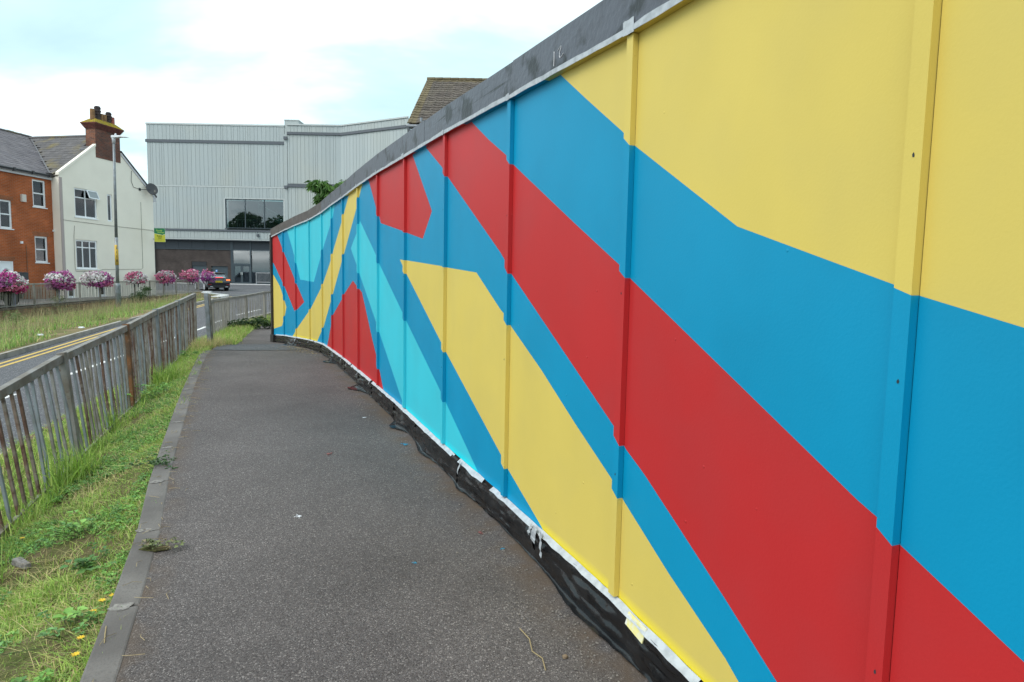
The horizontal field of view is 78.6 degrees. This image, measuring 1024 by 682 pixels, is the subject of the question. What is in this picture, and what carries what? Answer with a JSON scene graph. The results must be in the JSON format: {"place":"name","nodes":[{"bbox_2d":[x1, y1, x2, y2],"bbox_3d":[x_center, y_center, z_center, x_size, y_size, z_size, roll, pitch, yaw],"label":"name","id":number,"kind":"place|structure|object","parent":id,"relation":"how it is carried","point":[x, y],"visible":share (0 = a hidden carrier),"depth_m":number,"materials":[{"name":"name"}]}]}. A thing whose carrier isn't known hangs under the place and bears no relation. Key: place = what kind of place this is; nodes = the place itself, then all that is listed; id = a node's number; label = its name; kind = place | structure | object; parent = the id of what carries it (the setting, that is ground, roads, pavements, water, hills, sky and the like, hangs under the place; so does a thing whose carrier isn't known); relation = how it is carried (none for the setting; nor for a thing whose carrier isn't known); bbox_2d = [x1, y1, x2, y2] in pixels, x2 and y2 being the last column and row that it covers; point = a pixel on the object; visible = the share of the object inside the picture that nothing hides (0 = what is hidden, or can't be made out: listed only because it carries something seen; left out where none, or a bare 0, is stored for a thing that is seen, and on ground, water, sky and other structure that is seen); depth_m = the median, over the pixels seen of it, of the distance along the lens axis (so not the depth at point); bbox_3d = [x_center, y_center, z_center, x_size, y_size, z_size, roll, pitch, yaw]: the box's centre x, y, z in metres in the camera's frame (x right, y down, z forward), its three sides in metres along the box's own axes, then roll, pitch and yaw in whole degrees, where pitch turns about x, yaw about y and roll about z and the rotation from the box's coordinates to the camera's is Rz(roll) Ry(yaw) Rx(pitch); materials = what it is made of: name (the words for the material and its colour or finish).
{"place":"outdoors","nodes":[
{"label":"outdoors","id":0,"kind":"place"},
{"bbox_2d":[0,290,199,306],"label":"pavement","id":1,"kind":"structure","parent":0,"point":[87,298],"depth_m":31.97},
{"bbox_2d":[1,281,24,305],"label":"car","id":2,"kind":"object","parent":1,"relation":"on","point":[17,295],"visible":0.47,"depth_m":26.30,"materials":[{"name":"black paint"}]},
{"bbox_2d":[11,293,15,306],"bbox_3d":[-21.008,-1.901,26.322,0.160,0.930,0.050,1,5,0],"label":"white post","id":3,"kind":"object","parent":1,"relation":"on","point":[13,296],"visible":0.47,"depth_m":26.31,"materials":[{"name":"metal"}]},
{"bbox_2d":[0,128,55,307],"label":"brick house","id":4,"kind":"structure","parent":1,"relation":"on","point":[27,251],"depth_m":32.49,"materials":[{"name":"orange brick"}]},
{"bbox_2d":[0,199,13,229],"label":"window","id":5,"kind":"structure","parent":4,"relation":"in","point":[5,205],"depth_m":31.21,"materials":[{"name":"white plastic"}]},
{"bbox_2d":[0,261,13,278],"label":"door","id":6,"kind":"structure","parent":4,"relation":"in","point":[4,265],"depth_m":31.31,"materials":[{"name":"white plastic"}]},
{"bbox_2d":[32,179,47,208],"bbox_3d":[-24.888,-7.722,32.856,0.155,1.460,0.850,2,5,11],"label":"window","id":7,"kind":"structure","parent":4,"relation":"in","point":[38,187],"depth_m":32.90,"materials":[{"name":"white plastic"}]},
{"bbox_2d":[35,236,49,263],"bbox_3d":[-24.946,-4.823,33.105,0.155,1.420,0.840,2,5,11],"label":"window","id":8,"kind":"structure","parent":4,"relation":"in","point":[41,255],"depth_m":33.16,"materials":[{"name":"white plastic"}]},
{"bbox_2d":[29,106,156,303],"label":"cream house","id":9,"kind":"structure","parent":1,"relation":"on","point":[80,167],"depth_m":36.00,"materials":[{"name":"white paint"}]},
{"bbox_2d":[68,289,74,297],"bbox_3d":[-24.271,-2.645,34.419,0.155,0.590,0.550,2,5,11],"label":"window","id":10,"kind":"structure","parent":9,"relation":"in","point":[73,293],"depth_m":34.53,"materials":[{"name":"white plastic"}]},
{"bbox_2d":[74,187,98,219],"bbox_3d":[-23.961,-7.688,35.109,0.155,1.640,1.580,2,5,11],"label":"window","id":11,"kind":"structure","parent":9,"relation":"in","point":[85,207],"depth_m":35.06,"materials":[{"name":"white plastic"}]},
{"bbox_2d":[75,239,99,269],"bbox_3d":[-24.028,-4.854,35.293,0.155,1.660,1.530,2,5,11],"label":"window","id":12,"kind":"structure","parent":9,"relation":"in","point":[86,250],"depth_m":35.34,"materials":[{"name":"white plastic"}]},
{"bbox_2d":[98,287,105,296],"bbox_3d":[-23.893,-2.923,36.391,0.155,0.680,0.660,2,5,11],"label":"window","id":13,"kind":"structure","parent":9,"relation":"in","point":[102,289],"depth_m":36.44,"materials":[{"name":"white plastic"}]},
{"bbox_2d":[107,194,111,221],"bbox_3d":[-23.698,-7.820,36.723,0.070,1.580,0.360,2,5,11],"label":"window","id":14,"kind":"structure","parent":9,"relation":"in","point":[109,206],"depth_m":36.78,"materials":[{"name":"white plastic"}]},
{"bbox_2d":[139,183,157,194],"bbox_3d":[-22.784,-9.555,39.200,0.940,0.736,0.661,0,5,-14],"label":"satellite dish","id":15,"kind":"object","parent":9,"relation":"attached to","point":[151,188],"visible":1,"depth_m":39.33,"materials":[{"name":"metal"}]},
{"bbox_2d":[154,228,164,241],"bbox_3d":[-22.562,-6.753,39.907,0.966,0.860,0.381,1,5,0],"label":"letting board","id":16,"kind":"object","parent":9,"relation":"attached to","point":[159,234],"visible":1,"depth_m":39.75,"materials":[{"name":"plastic"}]},
{"bbox_2d":[0,290,219,354],"bbox_3d":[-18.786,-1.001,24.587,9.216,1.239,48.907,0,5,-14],"label":"bank","id":17,"kind":"structure","parent":0,"point":[62,332],"depth_m":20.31,"materials":[{"name":"green plant"}]},
{"bbox_2d":[3,310,25,323],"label":"shrub","id":18,"kind":"object","parent":17,"relation":"on","point":[14,314],"visible":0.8,"depth_m":19.92,"materials":[{"name":"green plant"}]},
{"bbox_2d":[44,295,80,315],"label":"shrub","id":19,"kind":"object","parent":17,"relation":"on","point":[62,298],"visible":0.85,"depth_m":26.54,"materials":[{"name":"green plant"}]},
{"bbox_2d":[0,293,188,319],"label":"retaining wall","id":20,"kind":"structure","parent":17,"relation":"on","point":[28,308],"depth_m":28.94,"materials":[{"name":"brown brick"}]},
{"bbox_2d":[0,280,198,307],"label":"guard rail","id":21,"kind":"object","parent":20,"relation":"on","point":[105,296],"visible":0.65,"depth_m":31.47,"materials":[{"name":"grey metal"}]},
{"bbox_2d":[0,269,28,293],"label":"flower planter","id":22,"kind":"object","parent":21,"relation":"attached to","point":[13,287],"visible":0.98,"depth_m":25.69,"materials":[{"name":"pink plant"}]},
{"bbox_2d":[43,269,75,290],"bbox_3d":[-21.307,-2.867,29.370,1.359,1.025,1.576,1,5,0],"label":"flower planter","id":23,"kind":"object","parent":21,"relation":"attached to","point":[68,285],"visible":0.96,"depth_m":29.09,"materials":[{"name":"purple plant"}]},
{"bbox_2d":[79,270,114,288],"bbox_3d":[-21.615,-3.211,32.765,1.346,0.960,2.094,1,5,0],"label":"flower planter","id":24,"kind":"object","parent":21,"relation":"attached to","point":[103,276],"visible":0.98,"depth_m":32.29,"materials":[{"name":"white plant"}]},
{"bbox_2d":[123,271,148,286],"bbox_3d":[-22.214,-3.669,36.998,1.043,0.962,2.399,1,5,0],"label":"flower planter","id":25,"kind":"object","parent":21,"relation":"attached to","point":[132,275],"visible":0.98,"depth_m":36.66,"materials":[{"name":"pink plant"}]},
{"bbox_2d":[154,270,178,285],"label":"flower planter","id":26,"kind":"object","parent":21,"relation":"attached to","point":[168,276],"visible":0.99,"depth_m":40.72,"materials":[{"name":"pink plant"}]},
{"bbox_2d":[179,269,200,284],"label":"flower planter","id":27,"kind":"object","parent":21,"relation":"attached to","point":[193,277],"visible":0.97,"depth_m":45.02,"materials":[{"name":"pink plant"}]},
{"bbox_2d":[111,133,128,306],"bbox_3d":[-18.472,-5.478,29.657,0.925,8.535,0.236,1,5,0],"label":"street lamp","id":28,"kind":"object","parent":17,"relation":"on","point":[117,284],"visible":1,"depth_m":29.63,"materials":[{"name":"grey metal"}]},
{"bbox_2d":[129,285,151,302],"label":"shrub","id":29,"kind":"object","parent":17,"relation":"on","point":[143,292],"visible":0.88,"depth_m":34.47,"materials":[{"name":"green plant"}]},
{"bbox_2d":[0,294,269,452],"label":"road","id":30,"kind":"structure","parent":0,"point":[8,373],"depth_m":12.95,"materials":[{"name":"grey asphalt"}]},
{"bbox_2d":[0,297,218,359],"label":"kerb","id":31,"kind":"structure","parent":30,"relation":"on","point":[45,343],"depth_m":17.20,"materials":[{"name":"concrete"}]},
{"bbox_2d":[0,289,262,397],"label":"road markings","id":32,"kind":"object","parent":30,"relation":"on","point":[71,373],"visible":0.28,"depth_m":15.48,"materials":[{"name":"yellow paint"}]},
{"bbox_2d":[201,291,228,297],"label":"island kerb","id":33,"kind":"structure","parent":30,"relation":"on","point":[221,295],"depth_m":40.04,"materials":[{"name":"white concrete"}]},
{"bbox_2d":[0,313,270,681],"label":"verge","id":34,"kind":"structure","parent":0,"point":[20,646],"depth_m":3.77,"materials":[{"name":"plant"}]},
{"bbox_2d":[11,557,31,568],"bbox_3d":[-3.014,1.365,3.853,0.129,0.052,0.060,3,5,18],"label":"stone","id":35,"kind":"object","parent":34,"relation":"on","point":[17,562],"visible":0.97,"depth_m":3.83,"materials":[{"name":"grey stone"}]},
{"bbox_2d":[0,535,47,581],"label":"grass tuft","id":36,"kind":"object","parent":34,"relation":"on","point":[4,567],"visible":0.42,"depth_m":3.92,"materials":[{"name":"green plant"}]},
{"bbox_2d":[10,668,55,681],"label":"weed","id":37,"kind":"object","parent":34,"relation":"on","point":[48,671],"visible":0.99,"depth_m":2.50,"materials":[{"name":"green plant"}]},
{"bbox_2d":[0,595,104,655],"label":"weed","id":38,"kind":"object","parent":34,"relation":"on","point":[70,611],"visible":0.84,"depth_m":2.87,"materials":[{"name":"green plant"}]},
{"bbox_2d":[0,428,113,540],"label":"verge grass","id":39,"kind":"structure","parent":34,"relation":"on","point":[7,485],"depth_m":6.01,"materials":[{"name":"green plant"}]},
{"bbox_2d":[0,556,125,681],"bbox_3d":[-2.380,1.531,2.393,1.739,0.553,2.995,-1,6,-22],"label":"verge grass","id":40,"kind":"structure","parent":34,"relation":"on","point":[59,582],"depth_m":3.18,"materials":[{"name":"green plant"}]},
{"bbox_2d":[32,438,117,490],"bbox_3d":[-3.777,1.027,5.432,0.757,0.394,1.074,-1,6,-20],"label":"grass tuft","id":41,"kind":"object","parent":34,"relation":"on","point":[75,470],"visible":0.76,"depth_m":5.36,"materials":[{"name":"green plant"}]},
{"bbox_2d":[71,651,79,665],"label":"yellow flower","id":42,"kind":"object","parent":34,"relation":"on","point":[75,653],"visible":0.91,"depth_m":2.61,"materials":[{"name":"yellow plant"}]},
{"bbox_2d":[31,504,135,538],"bbox_3d":[-2.708,1.197,4.094,0.645,0.206,0.517,3,6,21],"label":"weed","id":43,"kind":"object","parent":34,"relation":"on","point":[68,525],"visible":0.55,"depth_m":4.03,"materials":[{"name":"green plant"}]},
{"bbox_2d":[59,534,113,573],"bbox_3d":[-2.377,1.245,3.581,0.198,0.155,0.423,1,5,0],"label":"weed","id":44,"kind":"object","parent":34,"relation":"on","point":[87,565],"visible":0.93,"depth_m":3.48,"materials":[{"name":"green plant"}]},
{"bbox_2d":[0,373,195,654],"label":"clover","id":45,"kind":"object","parent":34,"relation":"on","point":[43,541],"visible":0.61,"depth_m":4.47,"materials":[{"name":"green plant"}]},
{"bbox_2d":[0,293,196,537],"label":"guard rail","id":46,"kind":"object","parent":34,"relation":"on","point":[172,314],"visible":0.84,"depth_m":6.50,"materials":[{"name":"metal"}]},
{"bbox_2d":[0,338,204,564],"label":"fence line grass","id":47,"kind":"structure","parent":34,"relation":"on","point":[38,507],"depth_m":5.16,"materials":[{"name":"green plant"}]},
{"bbox_2d":[0,344,214,464],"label":"verge grass","id":48,"kind":"structure","parent":34,"relation":"on","point":[194,357],"depth_m":7.73,"materials":[{"name":"green plant"}]},
{"bbox_2d":[80,407,137,434],"bbox_3d":[-4.537,0.876,6.967,0.911,0.342,0.745,1,5,0],"label":"grass tuft","id":49,"kind":"object","parent":34,"relation":"on","point":[111,421],"visible":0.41,"depth_m":7.00,"materials":[{"name":"green plant"}]},
{"bbox_2d":[80,350,209,681],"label":"path edging","id":50,"kind":"object","parent":34,"relation":"on","point":[105,666],"visible":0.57,"depth_m":3.23,"materials":[{"name":"concrete"}]},
{"bbox_2d":[91,353,210,681],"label":"straw bits","id":51,"kind":"object","parent":50,"relation":"on","point":[161,502],"visible":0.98,"depth_m":3.74,"materials":[{"name":"plant"}]},
{"bbox_2d":[138,537,184,551],"bbox_3d":[-1.938,1.127,3.469,0.247,0.055,0.135,1,5,0],"label":"turf clod","id":52,"kind":"object","parent":50,"relation":"on","point":[149,542],"visible":1,"depth_m":3.46,"materials":[{"name":"green plant"}]},
{"bbox_2d":[129,453,177,469],"bbox_3d":[-2.751,0.946,4.861,0.426,0.186,0.299,5,6,35],"label":"weed","id":53,"kind":"object","parent":34,"relation":"on","point":[153,462],"visible":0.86,"depth_m":4.84,"materials":[{"name":"green plant"}]},
{"bbox_2d":[127,382,184,398],"bbox_3d":[-4.412,0.633,8.014,0.784,0.245,0.722,1,5,0],"label":"weed","id":54,"kind":"object","parent":34,"relation":"on","point":[157,387],"visible":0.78,"depth_m":7.93,"materials":[{"name":"green plant"}]},
{"bbox_2d":[148,363,208,385],"bbox_3d":[-5.025,0.434,9.008,1.095,0.375,1.279,5,7,39],"label":"grass tuft","id":55,"kind":"object","parent":34,"relation":"on","point":[161,375],"visible":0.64,"depth_m":9.00,"materials":[{"name":"green plant"}]},
{"bbox_2d":[166,334,243,354],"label":"dry grass","id":56,"kind":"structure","parent":34,"relation":"on","point":[216,341],"depth_m":12.74,"materials":[{"name":"green plant"}]},
{"bbox_2d":[204,293,212,343],"bbox_3d":[-6.328,-0.325,13.058,0.159,1.343,0.075,1,5,0],"label":"gap post","id":57,"kind":"object","parent":34,"relation":"on","point":[208,316],"visible":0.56,"depth_m":13.02,"materials":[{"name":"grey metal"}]},
{"bbox_2d":[189,314,270,344],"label":"verge grass","id":58,"kind":"structure","parent":34,"relation":"on","point":[237,333],"depth_m":17.12,"materials":[{"name":"green plant"}]},
{"bbox_2d":[209,291,270,332],"bbox_3d":[-8.920,-0.918,21.127,1.014,1.562,9.025,1,5,-5],"label":"guard rail","id":59,"kind":"object","parent":34,"relation":"on","point":[224,308],"visible":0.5,"depth_m":20.81,"materials":[{"name":"grey metal"}]},
{"bbox_2d":[227,316,270,328],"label":"shrub","id":60,"kind":"object","parent":34,"relation":"on","point":[252,322],"visible":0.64,"depth_m":20.24,"materials":[{"name":"green plant"}]},
{"bbox_2d":[156,283,269,294],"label":"road junction","id":61,"kind":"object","parent":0,"point":[241,289],"visible":0.07,"depth_m":56.14,"materials":[{"name":"grey asphalt"}]},
{"bbox_2d":[200,269,215,283],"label":"flower planter","id":62,"kind":"object","parent":61,"relation":"on","point":[207,274],"visible":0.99,"depth_m":47.76,"materials":[{"name":"purple plant"}]},
{"bbox_2d":[194,272,229,290],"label":"car","id":63,"kind":"object","parent":61,"relation":"on","point":[222,280],"visible":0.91,"depth_m":53.06,"materials":[{"name":"black paint"}]},
{"bbox_2d":[171,282,269,284],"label":"theatre kerb","id":64,"kind":"structure","parent":61,"relation":"on","point":[243,284],"depth_m":64.78,"materials":[{"name":"grey concrete"}]},
{"bbox_2d":[241,321,270,341],"bbox_3d":[-6.187,-0.646,22.695,6.397,0.156,14.500,1,5,0],"label":"footpath continuation","id":65,"kind":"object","parent":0,"point":[262,334],"visible":0.02,"depth_m":17.71,"materials":[{"name":"concrete"}]},
{"bbox_2d":[0,0,601,201],"label":"sky","id":66,"kind":"structure","parent":0,"point":[260,62],"materials":[{"name":"white"}]},
{"bbox_2d":[304,179,343,204],"bbox_3d":[-5.196,-2.726,20.304,2.761,4.859,2.040,1,5,0],"label":"tree","id":67,"kind":"object","parent":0,"point":[322,190],"visible":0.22,"depth_m":19.53,"materials":[{"name":"green plant"}]},
{"bbox_2d":[116,341,648,681],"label":"footpath","id":68,"kind":"structure","parent":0,"point":[255,578],"depth_m":3.36,"materials":[{"name":"grey asphalt"}]},
{"bbox_2d":[213,344,303,349],"bbox_3d":[-5.206,0.125,12.838,1.700,0.085,1.985,-1,6,-25],"label":"tarmac patch","id":69,"kind":"object","parent":68,"relation":"on","point":[253,347],"visible":0.96,"depth_m":12.64,"materials":[{"name":"grey asphalt"}]},
{"bbox_2d":[282,346,316,353],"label":"dry leaf litter","id":70,"kind":"object","parent":69,"relation":"on","point":[300,349],"visible":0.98,"depth_m":12.29,"materials":[{"name":"plant"}]},
{"bbox_2d":[301,354,619,681],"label":"grit","id":71,"kind":"object","parent":68,"relation":"on","point":[489,548],"visible":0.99,"depth_m":3.35,"materials":[{"name":"grey gravel"}]},
{"bbox_2d":[274,334,700,681],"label":"plastic sheet","id":72,"kind":"object","parent":68,"relation":"on","point":[615,623],"visible":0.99,"depth_m":3.22,"materials":[{"name":"black plastic"}]},
{"bbox_2d":[520,628,545,670],"bbox_3d":[0.087,1.302,2.649,0.024,0.017,0.298,-1,6,-21],"label":"twig","id":73,"kind":"object","parent":68,"relation":"on","point":[533,651],"visible":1,"depth_m":2.62,"materials":[{"name":"wood"}]},
{"bbox_2d":[269,0,1023,681],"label":"painted hoarding","id":74,"kind":"object","parent":68,"relation":"on","point":[689,334],"visible":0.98,"depth_m":2.00,"materials":[{"name":"multicoloured paint"}]},
{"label":"theatre pavement","id":75,"kind":"structure","parent":0,"visible":0},
{"bbox_2d":[145,116,408,283],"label":"theatre","id":76,"kind":"structure","parent":75,"relation":"on","point":[216,184],"depth_m":66.68,"materials":[{"name":"metal"}]},
{"bbox_2d":[192,261,206,281],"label":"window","id":77,"kind":"structure","parent":76,"relation":"in","point":[199,266],"depth_m":68.23,"materials":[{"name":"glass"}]},
{"bbox_2d":[212,266,227,276],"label":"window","id":78,"kind":"structure","parent":76,"relation":"in","point":[224,269],"depth_m":68.24,"materials":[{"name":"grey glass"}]},
{"bbox_2d":[233,265,241,283],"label":"glass door","id":79,"kind":"structure","parent":76,"relation":"in","point":[233,265],"depth_m":68.09,"materials":[{"name":"black glass"}]},
{"bbox_2d":[242,265,249,283],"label":"glass door","id":80,"kind":"structure","parent":76,"relation":"in","point":[242,265],"depth_m":68.11,"materials":[{"name":"black glass"}]},
{"bbox_2d":[225,199,282,228],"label":"window","id":81,"kind":"structure","parent":76,"relation":"in","point":[225,199],"depth_m":67.04,"materials":[{"name":"grey glass"}]},
{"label":"site ground","id":82,"kind":"structure","parent":0,"visible":0},
{"bbox_2d":[406,77,486,131],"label":"tiled house","id":83,"kind":"structure","parent":82,"relation":"on","point":[437,94],"depth_m":26.41,"materials":[{"name":"tile"}]}
]}

